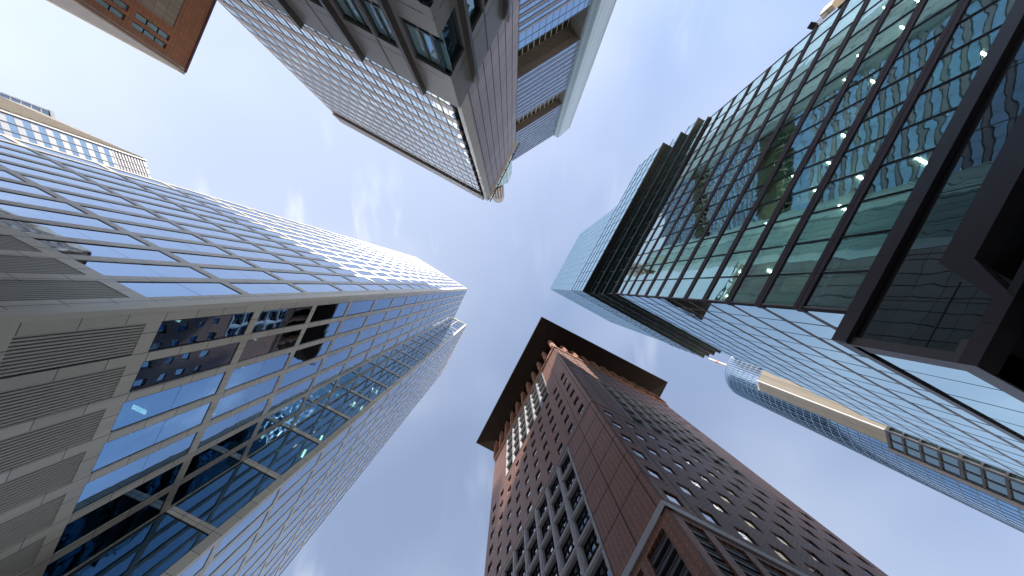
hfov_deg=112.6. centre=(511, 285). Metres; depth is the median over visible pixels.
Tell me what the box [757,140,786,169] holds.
window
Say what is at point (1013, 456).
window
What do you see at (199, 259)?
window
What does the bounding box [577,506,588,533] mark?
window
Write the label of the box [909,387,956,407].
window
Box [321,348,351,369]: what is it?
window
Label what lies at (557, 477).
window
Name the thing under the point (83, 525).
window
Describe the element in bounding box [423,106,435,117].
window
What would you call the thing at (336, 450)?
window
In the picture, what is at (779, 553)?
window
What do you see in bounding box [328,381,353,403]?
window
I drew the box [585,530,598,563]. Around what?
window
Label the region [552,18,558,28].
window
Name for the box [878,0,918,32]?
window
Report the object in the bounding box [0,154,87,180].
window
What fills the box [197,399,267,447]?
window
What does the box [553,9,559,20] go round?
window
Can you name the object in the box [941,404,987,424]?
window
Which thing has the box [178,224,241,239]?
window
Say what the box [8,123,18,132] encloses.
window
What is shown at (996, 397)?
window
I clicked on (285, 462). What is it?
window
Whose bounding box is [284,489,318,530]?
window
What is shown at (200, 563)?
small windows
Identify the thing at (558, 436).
small windows
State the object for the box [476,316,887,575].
red tower
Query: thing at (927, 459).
window
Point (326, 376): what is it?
window
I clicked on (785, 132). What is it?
window
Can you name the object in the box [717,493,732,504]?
window
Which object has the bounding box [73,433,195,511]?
window
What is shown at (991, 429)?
window
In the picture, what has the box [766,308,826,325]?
window
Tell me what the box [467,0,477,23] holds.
window
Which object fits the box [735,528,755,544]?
window
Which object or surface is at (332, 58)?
window
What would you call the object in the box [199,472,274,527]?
window
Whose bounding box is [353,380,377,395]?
window
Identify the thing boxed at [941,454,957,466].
window
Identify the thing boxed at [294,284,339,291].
window
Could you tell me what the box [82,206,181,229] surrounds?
window
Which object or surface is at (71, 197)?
window
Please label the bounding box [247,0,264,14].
window
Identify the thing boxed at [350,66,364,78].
window
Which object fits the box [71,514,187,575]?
window
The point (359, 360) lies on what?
window
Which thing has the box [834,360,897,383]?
window
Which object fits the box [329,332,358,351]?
window
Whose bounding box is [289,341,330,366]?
window
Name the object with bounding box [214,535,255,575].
window
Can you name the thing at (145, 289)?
window
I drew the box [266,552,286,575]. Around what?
window
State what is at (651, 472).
window
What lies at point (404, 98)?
window
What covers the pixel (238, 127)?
sky
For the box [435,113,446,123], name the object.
window
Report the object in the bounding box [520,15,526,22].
window
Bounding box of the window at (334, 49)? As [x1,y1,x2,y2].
[325,43,341,56]
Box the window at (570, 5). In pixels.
[566,0,573,11]
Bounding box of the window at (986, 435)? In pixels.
[940,418,1014,447]
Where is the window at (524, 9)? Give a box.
[520,5,527,13]
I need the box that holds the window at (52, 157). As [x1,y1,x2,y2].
[40,152,126,179]
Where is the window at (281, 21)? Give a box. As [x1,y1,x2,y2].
[273,14,290,28]
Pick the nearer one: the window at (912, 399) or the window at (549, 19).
the window at (912, 399)
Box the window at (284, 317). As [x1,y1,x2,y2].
[252,306,311,331]
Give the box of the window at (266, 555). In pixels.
[246,544,274,575]
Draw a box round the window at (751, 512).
[747,509,761,519]
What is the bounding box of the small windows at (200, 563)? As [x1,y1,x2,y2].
[0,135,465,575]
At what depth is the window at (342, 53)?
55.27 m
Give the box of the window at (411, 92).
[403,85,416,97]
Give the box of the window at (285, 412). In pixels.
[257,397,304,433]
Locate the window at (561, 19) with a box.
[558,14,564,24]
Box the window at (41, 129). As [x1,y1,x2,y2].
[37,125,46,133]
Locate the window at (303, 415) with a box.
[295,395,329,424]
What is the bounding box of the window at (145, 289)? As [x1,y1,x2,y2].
[118,282,239,296]
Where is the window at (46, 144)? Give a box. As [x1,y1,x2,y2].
[43,142,51,148]
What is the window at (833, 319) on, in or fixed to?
in the glass tower at (831, 207)
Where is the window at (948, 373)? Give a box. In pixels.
[859,347,998,389]
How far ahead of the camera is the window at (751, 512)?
38.80 m
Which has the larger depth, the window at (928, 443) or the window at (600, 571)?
the window at (928, 443)
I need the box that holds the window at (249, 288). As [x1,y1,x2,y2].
[230,283,300,293]
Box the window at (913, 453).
[906,448,920,459]
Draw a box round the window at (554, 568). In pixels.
[549,562,558,575]
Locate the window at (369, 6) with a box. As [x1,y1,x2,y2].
[365,2,394,39]
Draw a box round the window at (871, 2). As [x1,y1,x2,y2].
[863,0,879,12]
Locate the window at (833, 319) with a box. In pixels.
[808,311,844,326]
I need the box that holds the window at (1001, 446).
[965,432,1023,456]
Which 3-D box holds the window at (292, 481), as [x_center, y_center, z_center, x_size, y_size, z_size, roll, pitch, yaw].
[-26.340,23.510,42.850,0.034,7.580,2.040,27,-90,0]
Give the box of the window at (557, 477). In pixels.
[551,477,558,494]
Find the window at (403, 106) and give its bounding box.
[395,100,406,109]
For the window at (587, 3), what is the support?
in the garden tower at (559, 42)
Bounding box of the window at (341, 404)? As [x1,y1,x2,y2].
[329,392,360,411]
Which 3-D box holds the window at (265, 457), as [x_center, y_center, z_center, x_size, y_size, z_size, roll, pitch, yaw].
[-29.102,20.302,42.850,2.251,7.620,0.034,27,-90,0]
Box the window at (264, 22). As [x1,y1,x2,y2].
[253,13,269,26]
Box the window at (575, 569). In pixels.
[570,561,580,575]
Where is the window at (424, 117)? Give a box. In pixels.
[418,112,428,121]
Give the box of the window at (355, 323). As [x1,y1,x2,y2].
[338,316,366,332]
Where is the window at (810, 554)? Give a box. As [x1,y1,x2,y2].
[806,551,822,563]
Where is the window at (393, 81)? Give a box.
[390,78,404,90]
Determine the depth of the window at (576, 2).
128.55 m
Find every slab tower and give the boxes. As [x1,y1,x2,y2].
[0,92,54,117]
[217,0,519,201]
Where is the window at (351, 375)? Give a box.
[335,367,360,388]
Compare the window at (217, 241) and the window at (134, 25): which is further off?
the window at (134, 25)
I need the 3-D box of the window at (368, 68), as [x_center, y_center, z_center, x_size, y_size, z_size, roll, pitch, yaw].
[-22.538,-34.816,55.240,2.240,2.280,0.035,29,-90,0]
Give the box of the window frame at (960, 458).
[884,426,1023,504]
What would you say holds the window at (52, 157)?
in the stone tower at (193, 383)
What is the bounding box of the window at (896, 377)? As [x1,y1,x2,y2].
[881,371,925,390]
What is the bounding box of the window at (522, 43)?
[519,39,525,48]
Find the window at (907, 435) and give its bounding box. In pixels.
[905,434,919,440]
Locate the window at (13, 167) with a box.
[0,162,110,192]
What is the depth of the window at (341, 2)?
15.98 m
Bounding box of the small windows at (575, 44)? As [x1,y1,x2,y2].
[512,41,579,159]
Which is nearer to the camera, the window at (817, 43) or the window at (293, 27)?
the window at (817, 43)
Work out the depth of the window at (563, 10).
128.03 m
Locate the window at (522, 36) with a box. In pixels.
[519,31,525,41]
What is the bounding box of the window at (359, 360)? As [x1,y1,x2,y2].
[343,353,366,372]
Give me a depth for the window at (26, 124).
112.76 m
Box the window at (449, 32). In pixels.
[433,12,459,73]
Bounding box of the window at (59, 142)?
[55,138,63,146]
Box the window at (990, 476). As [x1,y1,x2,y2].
[984,470,1005,485]
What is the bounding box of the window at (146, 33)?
[143,30,153,39]
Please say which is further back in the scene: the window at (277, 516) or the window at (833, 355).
the window at (277, 516)
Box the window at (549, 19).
[546,14,552,24]
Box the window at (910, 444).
[904,439,918,450]
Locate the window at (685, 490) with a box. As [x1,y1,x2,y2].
[678,484,693,496]
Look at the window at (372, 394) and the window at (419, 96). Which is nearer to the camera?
the window at (419, 96)
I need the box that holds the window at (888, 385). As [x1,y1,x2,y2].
[859,374,926,399]
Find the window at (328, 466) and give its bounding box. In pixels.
[302,458,334,494]
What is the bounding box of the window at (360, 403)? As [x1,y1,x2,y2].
[341,398,369,417]
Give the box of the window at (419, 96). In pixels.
[416,92,429,104]
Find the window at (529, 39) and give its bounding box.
[526,35,531,44]
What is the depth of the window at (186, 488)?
33.18 m
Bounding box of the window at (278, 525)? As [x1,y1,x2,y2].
[245,508,292,562]
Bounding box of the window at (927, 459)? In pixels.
[924,455,939,467]
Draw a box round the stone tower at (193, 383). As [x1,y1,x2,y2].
[0,133,466,575]
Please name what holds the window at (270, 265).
in the stone tower at (193, 383)
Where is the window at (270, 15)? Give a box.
[259,6,277,21]
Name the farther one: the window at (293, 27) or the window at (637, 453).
the window at (293, 27)
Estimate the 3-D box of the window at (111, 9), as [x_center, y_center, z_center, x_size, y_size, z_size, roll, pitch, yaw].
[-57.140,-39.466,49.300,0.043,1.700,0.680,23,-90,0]
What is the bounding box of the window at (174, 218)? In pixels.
[155,212,222,229]
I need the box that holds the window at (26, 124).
[21,119,31,129]
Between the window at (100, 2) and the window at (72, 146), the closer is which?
the window at (100, 2)
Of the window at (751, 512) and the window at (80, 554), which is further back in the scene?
the window at (751, 512)
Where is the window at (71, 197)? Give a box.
[53,191,158,217]
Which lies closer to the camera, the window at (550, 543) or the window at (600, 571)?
the window at (600, 571)
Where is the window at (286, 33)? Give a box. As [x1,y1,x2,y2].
[277,26,293,39]
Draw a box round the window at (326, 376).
[312,364,343,388]
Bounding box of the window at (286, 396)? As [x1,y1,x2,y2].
[267,379,312,411]
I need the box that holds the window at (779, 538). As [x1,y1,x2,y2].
[772,533,791,547]
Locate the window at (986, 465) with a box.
[985,464,1005,473]
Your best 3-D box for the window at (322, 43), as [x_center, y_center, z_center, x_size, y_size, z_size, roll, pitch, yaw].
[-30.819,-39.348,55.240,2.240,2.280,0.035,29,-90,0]
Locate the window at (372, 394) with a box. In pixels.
[364,385,386,399]
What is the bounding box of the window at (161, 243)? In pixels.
[142,237,229,254]
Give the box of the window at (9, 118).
[4,113,15,123]
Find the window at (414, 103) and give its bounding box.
[410,99,423,110]
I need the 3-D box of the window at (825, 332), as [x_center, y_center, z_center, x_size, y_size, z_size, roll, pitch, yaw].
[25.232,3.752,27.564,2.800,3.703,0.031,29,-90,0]
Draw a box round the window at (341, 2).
[337,0,367,25]
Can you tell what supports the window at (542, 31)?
in the garden tower at (559, 42)
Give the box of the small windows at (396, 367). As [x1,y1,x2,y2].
[372,321,463,386]
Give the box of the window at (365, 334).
[358,326,379,340]
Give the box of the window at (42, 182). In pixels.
[22,175,133,204]
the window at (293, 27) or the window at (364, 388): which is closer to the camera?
the window at (293, 27)
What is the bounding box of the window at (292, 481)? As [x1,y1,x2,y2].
[279,452,321,496]
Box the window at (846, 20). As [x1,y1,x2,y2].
[828,1,863,39]
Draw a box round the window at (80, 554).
[43,493,167,575]
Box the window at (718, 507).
[710,501,726,513]
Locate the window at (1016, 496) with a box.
[1012,491,1023,502]
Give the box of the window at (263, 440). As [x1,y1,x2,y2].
[246,416,295,456]
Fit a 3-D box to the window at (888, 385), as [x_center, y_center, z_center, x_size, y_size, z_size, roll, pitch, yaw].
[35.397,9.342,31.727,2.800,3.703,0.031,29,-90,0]
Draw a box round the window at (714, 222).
[703,218,720,238]
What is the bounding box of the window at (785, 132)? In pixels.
[770,116,800,147]
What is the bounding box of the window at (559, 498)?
[555,493,562,512]
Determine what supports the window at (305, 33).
in the slab tower at (469, 145)
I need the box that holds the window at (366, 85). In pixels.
[360,80,373,91]
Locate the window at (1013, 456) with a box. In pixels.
[990,446,1023,462]
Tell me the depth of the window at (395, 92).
59.36 m
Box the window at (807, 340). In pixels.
[783,332,839,351]
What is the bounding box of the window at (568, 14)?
[564,10,571,20]
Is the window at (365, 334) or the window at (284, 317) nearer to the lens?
the window at (284, 317)
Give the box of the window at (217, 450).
[184,423,256,476]
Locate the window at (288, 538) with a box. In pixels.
[266,522,301,565]
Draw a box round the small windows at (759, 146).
[616,32,811,295]
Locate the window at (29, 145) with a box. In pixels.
[17,140,107,169]
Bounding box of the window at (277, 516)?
[257,489,302,539]
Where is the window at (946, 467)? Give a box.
[942,462,959,475]
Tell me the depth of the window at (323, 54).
59.38 m
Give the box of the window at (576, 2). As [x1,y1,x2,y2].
[573,0,579,7]
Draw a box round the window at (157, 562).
[121,526,207,575]
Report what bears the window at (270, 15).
in the slab tower at (469, 145)
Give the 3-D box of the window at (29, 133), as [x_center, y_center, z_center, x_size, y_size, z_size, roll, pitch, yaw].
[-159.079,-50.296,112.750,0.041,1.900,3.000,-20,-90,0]
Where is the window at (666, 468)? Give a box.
[661,464,673,473]
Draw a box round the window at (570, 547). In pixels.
[563,533,574,562]
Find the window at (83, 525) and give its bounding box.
[54,463,181,552]
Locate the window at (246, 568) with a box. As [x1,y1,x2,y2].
[239,526,283,575]
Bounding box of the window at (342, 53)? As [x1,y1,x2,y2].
[338,50,353,62]
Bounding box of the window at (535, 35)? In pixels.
[532,31,538,40]
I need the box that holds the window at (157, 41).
[155,38,164,46]
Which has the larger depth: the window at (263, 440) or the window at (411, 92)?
the window at (411, 92)
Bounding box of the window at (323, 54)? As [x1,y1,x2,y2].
[315,47,329,59]
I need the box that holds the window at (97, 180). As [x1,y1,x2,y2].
[86,176,164,199]
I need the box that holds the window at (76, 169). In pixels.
[63,164,145,189]
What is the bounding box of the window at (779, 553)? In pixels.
[771,547,792,563]
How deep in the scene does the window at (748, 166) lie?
44.26 m
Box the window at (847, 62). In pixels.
[824,44,864,84]
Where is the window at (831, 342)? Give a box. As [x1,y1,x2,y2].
[821,338,859,355]
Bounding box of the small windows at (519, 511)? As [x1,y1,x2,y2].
[494,374,812,534]
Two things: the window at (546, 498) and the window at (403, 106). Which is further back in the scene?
the window at (403, 106)
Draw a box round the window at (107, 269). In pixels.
[78,261,208,277]
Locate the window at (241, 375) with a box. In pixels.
[225,353,289,389]
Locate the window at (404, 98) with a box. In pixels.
[399,93,411,103]
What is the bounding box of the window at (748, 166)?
[735,154,760,179]
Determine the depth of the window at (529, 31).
127.90 m
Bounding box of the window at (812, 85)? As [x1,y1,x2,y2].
[793,70,825,104]
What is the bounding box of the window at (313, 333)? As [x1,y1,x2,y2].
[299,322,339,343]
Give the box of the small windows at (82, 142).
[79,139,114,166]
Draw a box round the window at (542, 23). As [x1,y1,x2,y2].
[539,17,546,28]
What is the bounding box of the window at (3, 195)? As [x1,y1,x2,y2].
[0,191,85,213]
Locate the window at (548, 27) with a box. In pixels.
[545,22,551,32]
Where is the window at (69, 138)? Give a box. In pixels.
[66,135,74,143]
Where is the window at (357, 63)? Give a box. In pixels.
[351,57,366,70]
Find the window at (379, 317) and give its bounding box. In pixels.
[365,312,385,325]
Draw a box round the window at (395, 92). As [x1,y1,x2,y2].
[386,86,399,97]
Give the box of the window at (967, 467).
[963,462,980,475]
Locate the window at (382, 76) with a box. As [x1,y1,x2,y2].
[376,70,391,83]
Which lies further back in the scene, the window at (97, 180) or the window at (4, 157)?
the window at (97, 180)
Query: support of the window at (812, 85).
in the glass tower at (831, 207)
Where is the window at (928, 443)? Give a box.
[922,440,937,447]
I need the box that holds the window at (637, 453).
[632,449,644,458]
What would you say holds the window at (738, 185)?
in the glass tower at (831, 207)
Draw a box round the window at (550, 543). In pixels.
[546,537,553,559]
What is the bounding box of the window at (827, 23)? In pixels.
[809,8,840,43]
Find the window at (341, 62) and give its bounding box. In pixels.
[339,60,353,72]
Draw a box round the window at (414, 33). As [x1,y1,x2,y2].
[405,19,452,71]
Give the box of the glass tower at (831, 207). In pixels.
[550,0,1023,476]
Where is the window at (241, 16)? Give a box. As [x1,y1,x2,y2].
[237,13,251,24]
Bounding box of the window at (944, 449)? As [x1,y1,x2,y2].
[941,447,958,455]
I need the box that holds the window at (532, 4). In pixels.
[527,1,534,9]
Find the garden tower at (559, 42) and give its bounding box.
[492,0,616,202]
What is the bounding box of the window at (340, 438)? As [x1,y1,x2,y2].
[320,428,349,459]
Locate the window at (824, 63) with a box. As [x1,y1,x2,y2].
[805,47,838,82]
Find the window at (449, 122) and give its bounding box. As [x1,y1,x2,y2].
[447,119,458,129]
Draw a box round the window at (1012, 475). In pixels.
[1010,473,1023,480]
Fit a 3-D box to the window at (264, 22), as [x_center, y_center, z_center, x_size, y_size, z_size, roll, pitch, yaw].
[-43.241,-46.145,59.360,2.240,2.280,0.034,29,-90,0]
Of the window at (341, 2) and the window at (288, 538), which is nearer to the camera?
the window at (341, 2)
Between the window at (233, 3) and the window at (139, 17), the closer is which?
the window at (139, 17)
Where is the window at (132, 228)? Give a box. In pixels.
[113,222,206,242]
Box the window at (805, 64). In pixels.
[789,50,817,81]
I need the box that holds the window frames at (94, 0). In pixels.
[94,0,168,46]
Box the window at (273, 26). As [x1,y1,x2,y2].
[266,20,282,33]
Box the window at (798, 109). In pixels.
[782,93,813,125]
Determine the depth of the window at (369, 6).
15.56 m
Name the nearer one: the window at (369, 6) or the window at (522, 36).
the window at (369, 6)
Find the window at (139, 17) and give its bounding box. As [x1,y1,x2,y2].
[135,13,146,23]
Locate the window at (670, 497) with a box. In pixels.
[663,491,682,506]
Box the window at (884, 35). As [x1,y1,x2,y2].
[863,10,913,59]
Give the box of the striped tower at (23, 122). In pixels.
[0,96,150,177]
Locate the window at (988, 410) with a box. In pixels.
[943,393,1023,426]
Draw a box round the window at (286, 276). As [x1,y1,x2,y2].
[271,272,320,280]
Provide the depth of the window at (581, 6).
132.22 m
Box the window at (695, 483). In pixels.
[690,479,702,488]
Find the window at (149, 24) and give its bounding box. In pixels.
[147,21,157,31]
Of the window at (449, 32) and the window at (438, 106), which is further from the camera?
the window at (438, 106)
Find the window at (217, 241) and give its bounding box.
[202,236,263,250]
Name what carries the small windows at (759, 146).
in the glass tower at (831, 207)
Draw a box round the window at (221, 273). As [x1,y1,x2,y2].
[201,268,277,279]
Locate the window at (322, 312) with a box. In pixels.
[310,303,348,321]
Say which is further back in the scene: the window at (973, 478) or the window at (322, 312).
the window at (973, 478)
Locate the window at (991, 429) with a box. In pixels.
[969,420,1018,441]
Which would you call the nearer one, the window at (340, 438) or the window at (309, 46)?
the window at (340, 438)
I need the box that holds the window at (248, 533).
[204,512,267,575]
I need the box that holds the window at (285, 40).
[282,38,295,48]
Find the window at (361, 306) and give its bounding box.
[347,300,373,314]
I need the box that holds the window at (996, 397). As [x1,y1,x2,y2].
[898,368,1023,411]
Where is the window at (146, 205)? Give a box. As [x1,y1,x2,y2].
[132,200,203,219]
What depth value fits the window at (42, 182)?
33.17 m
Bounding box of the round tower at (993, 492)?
[708,356,1023,532]
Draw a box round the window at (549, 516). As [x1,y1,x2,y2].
[543,516,550,535]
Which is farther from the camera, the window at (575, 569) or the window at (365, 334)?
the window at (365, 334)
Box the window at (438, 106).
[429,99,442,111]
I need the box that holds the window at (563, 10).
[559,5,566,16]
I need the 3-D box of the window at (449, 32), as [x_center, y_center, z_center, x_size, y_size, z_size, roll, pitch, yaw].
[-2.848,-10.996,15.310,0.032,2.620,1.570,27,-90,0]
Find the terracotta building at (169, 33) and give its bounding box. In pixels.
[46,0,216,74]
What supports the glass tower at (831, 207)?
on the ground
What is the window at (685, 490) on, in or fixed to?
in the red tower at (607, 463)
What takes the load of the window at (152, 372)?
in the stone tower at (193, 383)
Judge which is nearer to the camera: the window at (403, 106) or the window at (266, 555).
the window at (266, 555)
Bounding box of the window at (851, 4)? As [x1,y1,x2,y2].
[840,0,861,17]
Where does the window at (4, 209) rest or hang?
in the stone tower at (193, 383)
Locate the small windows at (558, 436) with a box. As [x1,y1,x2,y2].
[489,383,808,570]
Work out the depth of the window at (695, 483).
38.83 m
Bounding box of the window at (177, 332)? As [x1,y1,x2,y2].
[149,312,252,349]
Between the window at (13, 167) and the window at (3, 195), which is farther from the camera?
the window at (13, 167)
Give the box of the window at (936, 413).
[912,403,985,431]
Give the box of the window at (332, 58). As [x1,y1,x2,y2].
[326,53,340,64]
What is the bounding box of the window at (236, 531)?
[214,490,278,556]
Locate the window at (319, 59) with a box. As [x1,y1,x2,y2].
[316,56,329,67]
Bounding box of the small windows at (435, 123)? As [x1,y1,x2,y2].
[226,7,478,188]
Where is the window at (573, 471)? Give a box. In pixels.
[566,469,575,489]
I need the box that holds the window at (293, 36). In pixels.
[290,33,304,45]
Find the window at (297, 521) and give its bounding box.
[275,505,310,547]
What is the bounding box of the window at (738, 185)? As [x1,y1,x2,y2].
[725,175,749,199]
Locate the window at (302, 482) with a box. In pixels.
[267,471,311,519]
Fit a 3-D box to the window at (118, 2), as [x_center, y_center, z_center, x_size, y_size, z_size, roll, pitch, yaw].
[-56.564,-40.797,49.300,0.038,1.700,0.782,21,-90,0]
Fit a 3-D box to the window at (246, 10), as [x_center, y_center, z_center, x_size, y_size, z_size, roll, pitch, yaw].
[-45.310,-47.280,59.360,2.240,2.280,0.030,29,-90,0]
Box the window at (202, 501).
[176,463,259,517]
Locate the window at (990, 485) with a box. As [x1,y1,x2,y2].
[986,480,1007,495]
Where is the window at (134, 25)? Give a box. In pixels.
[132,22,142,32]
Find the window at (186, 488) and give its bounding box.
[170,445,246,505]
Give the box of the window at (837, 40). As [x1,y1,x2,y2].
[816,24,850,61]
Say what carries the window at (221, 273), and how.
in the stone tower at (193, 383)
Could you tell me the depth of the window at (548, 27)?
132.22 m
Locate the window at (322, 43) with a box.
[312,35,328,49]
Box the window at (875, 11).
[849,0,887,37]
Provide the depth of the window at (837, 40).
40.09 m
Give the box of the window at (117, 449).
[92,403,209,471]
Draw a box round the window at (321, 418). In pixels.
[296,408,336,434]
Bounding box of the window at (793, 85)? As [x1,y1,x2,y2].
[778,70,806,101]
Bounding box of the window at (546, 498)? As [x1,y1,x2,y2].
[540,498,547,516]
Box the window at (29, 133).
[25,128,34,137]
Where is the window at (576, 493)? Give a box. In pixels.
[571,486,581,508]
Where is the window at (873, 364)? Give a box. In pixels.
[852,355,895,373]
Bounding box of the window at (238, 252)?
[225,248,282,260]
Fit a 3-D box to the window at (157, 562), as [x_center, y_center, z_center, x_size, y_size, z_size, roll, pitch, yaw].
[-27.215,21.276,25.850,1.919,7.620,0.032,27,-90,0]
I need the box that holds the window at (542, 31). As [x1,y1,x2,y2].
[539,27,544,36]
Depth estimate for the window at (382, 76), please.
55.17 m
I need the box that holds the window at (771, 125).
[757,112,783,140]
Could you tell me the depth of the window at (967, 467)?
91.23 m
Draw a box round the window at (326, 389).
[304,380,336,406]
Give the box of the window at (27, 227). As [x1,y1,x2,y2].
[0,219,147,245]
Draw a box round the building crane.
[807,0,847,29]
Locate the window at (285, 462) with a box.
[267,438,317,474]
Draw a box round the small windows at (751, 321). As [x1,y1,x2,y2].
[550,118,1023,476]
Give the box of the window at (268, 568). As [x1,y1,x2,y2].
[261,536,294,575]
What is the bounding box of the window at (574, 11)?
[571,5,578,16]
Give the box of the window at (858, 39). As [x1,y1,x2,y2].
[837,18,878,60]
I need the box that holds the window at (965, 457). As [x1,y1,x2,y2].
[964,456,980,463]
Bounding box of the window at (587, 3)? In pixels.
[584,0,590,7]
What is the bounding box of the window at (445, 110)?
[442,107,454,118]
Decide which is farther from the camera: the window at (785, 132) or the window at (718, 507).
the window at (785, 132)
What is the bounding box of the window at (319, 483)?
[293,475,325,512]
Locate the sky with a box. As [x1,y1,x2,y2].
[0,0,1023,575]
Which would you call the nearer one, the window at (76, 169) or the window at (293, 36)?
the window at (76, 169)
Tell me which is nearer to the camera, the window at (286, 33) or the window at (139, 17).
the window at (139, 17)
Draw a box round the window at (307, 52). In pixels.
[305,50,318,61]
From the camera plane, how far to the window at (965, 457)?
91.14 m
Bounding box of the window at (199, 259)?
[172,253,252,266]
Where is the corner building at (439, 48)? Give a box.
[260,0,512,107]
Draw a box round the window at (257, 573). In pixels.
[254,563,264,575]
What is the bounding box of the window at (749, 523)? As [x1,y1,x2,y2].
[741,517,757,529]
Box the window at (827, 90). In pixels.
[811,70,849,108]
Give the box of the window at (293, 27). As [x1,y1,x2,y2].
[286,21,303,35]
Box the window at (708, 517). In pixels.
[699,510,717,524]
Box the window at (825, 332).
[791,322,835,338]
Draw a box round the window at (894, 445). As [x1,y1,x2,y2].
[891,441,903,451]
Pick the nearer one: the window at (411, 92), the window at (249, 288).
the window at (249, 288)
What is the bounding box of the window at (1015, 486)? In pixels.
[1009,480,1023,493]
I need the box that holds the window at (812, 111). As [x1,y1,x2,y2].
[803,105,819,122]
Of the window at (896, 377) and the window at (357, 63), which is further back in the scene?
the window at (357, 63)
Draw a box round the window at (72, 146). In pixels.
[69,143,77,151]
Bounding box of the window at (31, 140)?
[28,137,36,143]
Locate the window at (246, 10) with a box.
[242,7,258,20]
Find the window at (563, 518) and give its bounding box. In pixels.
[558,512,567,534]
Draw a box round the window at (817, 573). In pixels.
[806,565,821,575]
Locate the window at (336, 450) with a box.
[311,442,342,477]
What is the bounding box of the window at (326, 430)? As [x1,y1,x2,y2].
[311,415,347,440]
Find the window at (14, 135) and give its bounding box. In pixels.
[11,132,20,138]
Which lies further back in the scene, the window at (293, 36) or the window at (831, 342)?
the window at (293, 36)
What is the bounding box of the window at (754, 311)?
[734,305,781,319]
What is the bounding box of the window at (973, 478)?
[965,472,982,485]
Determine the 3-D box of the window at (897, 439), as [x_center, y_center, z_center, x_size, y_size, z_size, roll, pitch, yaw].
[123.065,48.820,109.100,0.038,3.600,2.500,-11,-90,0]
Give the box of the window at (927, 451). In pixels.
[922,446,937,458]
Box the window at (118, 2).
[113,0,126,9]
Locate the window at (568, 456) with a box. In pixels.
[562,456,570,472]
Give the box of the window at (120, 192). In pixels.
[109,188,184,209]
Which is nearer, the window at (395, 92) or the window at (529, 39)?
the window at (395, 92)
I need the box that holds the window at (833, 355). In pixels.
[808,346,868,367]
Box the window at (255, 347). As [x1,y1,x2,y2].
[238,330,300,360]
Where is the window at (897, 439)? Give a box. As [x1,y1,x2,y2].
[890,434,901,443]
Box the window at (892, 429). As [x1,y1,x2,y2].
[890,428,902,434]
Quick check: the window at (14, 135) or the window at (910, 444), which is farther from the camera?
the window at (14, 135)
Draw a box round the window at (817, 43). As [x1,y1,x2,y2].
[799,28,829,62]
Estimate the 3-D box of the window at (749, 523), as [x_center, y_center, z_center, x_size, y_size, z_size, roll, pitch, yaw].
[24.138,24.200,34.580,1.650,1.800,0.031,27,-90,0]
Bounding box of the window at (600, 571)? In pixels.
[596,560,609,575]
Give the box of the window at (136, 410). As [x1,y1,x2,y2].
[111,373,223,430]
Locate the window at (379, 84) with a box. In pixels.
[374,79,388,91]
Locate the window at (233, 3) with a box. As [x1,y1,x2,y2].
[229,0,247,14]
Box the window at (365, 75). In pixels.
[362,73,375,84]
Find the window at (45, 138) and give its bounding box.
[40,133,49,142]
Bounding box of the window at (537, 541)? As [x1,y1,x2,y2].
[531,541,537,558]
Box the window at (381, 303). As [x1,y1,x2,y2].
[372,298,392,310]
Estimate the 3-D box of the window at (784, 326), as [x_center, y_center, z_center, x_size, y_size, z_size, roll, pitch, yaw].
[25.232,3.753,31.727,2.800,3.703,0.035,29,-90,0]
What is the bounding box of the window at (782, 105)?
[768,91,795,120]
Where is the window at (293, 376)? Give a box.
[278,360,321,388]
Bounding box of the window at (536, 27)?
[533,22,539,32]
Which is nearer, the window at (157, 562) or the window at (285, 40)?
the window at (157, 562)
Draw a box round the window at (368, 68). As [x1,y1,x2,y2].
[363,63,379,77]
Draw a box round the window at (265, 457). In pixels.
[249,431,305,466]
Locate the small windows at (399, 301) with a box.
[350,296,417,387]
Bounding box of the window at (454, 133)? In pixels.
[451,130,461,139]
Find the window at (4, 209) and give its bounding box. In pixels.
[0,204,116,229]
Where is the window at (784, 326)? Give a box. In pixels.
[758,318,810,335]
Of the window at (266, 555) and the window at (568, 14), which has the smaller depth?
the window at (266, 555)
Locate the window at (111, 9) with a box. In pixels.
[109,7,122,18]
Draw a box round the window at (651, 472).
[646,468,661,479]
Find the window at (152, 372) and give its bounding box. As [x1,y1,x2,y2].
[130,343,237,390]
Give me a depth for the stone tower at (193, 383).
29.62 m
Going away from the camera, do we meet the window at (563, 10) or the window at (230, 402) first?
the window at (230, 402)
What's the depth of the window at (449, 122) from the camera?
59.40 m
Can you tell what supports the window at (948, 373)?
in the glass tower at (831, 207)
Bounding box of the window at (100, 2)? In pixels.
[95,0,108,8]
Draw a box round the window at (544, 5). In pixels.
[541,1,548,8]
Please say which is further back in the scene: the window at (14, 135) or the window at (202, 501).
the window at (14, 135)
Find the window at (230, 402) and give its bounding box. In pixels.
[211,376,278,418]
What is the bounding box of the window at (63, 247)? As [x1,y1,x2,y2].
[36,239,177,261]
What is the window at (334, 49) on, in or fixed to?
in the slab tower at (469, 145)
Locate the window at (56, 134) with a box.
[52,130,60,138]
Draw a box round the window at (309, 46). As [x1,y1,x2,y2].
[301,39,317,52]
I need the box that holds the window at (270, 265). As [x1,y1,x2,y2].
[248,260,301,270]
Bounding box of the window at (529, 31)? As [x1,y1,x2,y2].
[526,26,532,37]
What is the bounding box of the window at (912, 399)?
[887,389,956,415]
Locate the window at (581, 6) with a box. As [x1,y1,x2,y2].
[577,2,584,12]
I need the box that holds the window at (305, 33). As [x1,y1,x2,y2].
[299,28,315,42]
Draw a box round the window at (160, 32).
[158,29,167,39]
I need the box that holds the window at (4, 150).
[0,147,62,167]
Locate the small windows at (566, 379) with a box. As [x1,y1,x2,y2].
[499,379,744,551]
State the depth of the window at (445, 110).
55.26 m

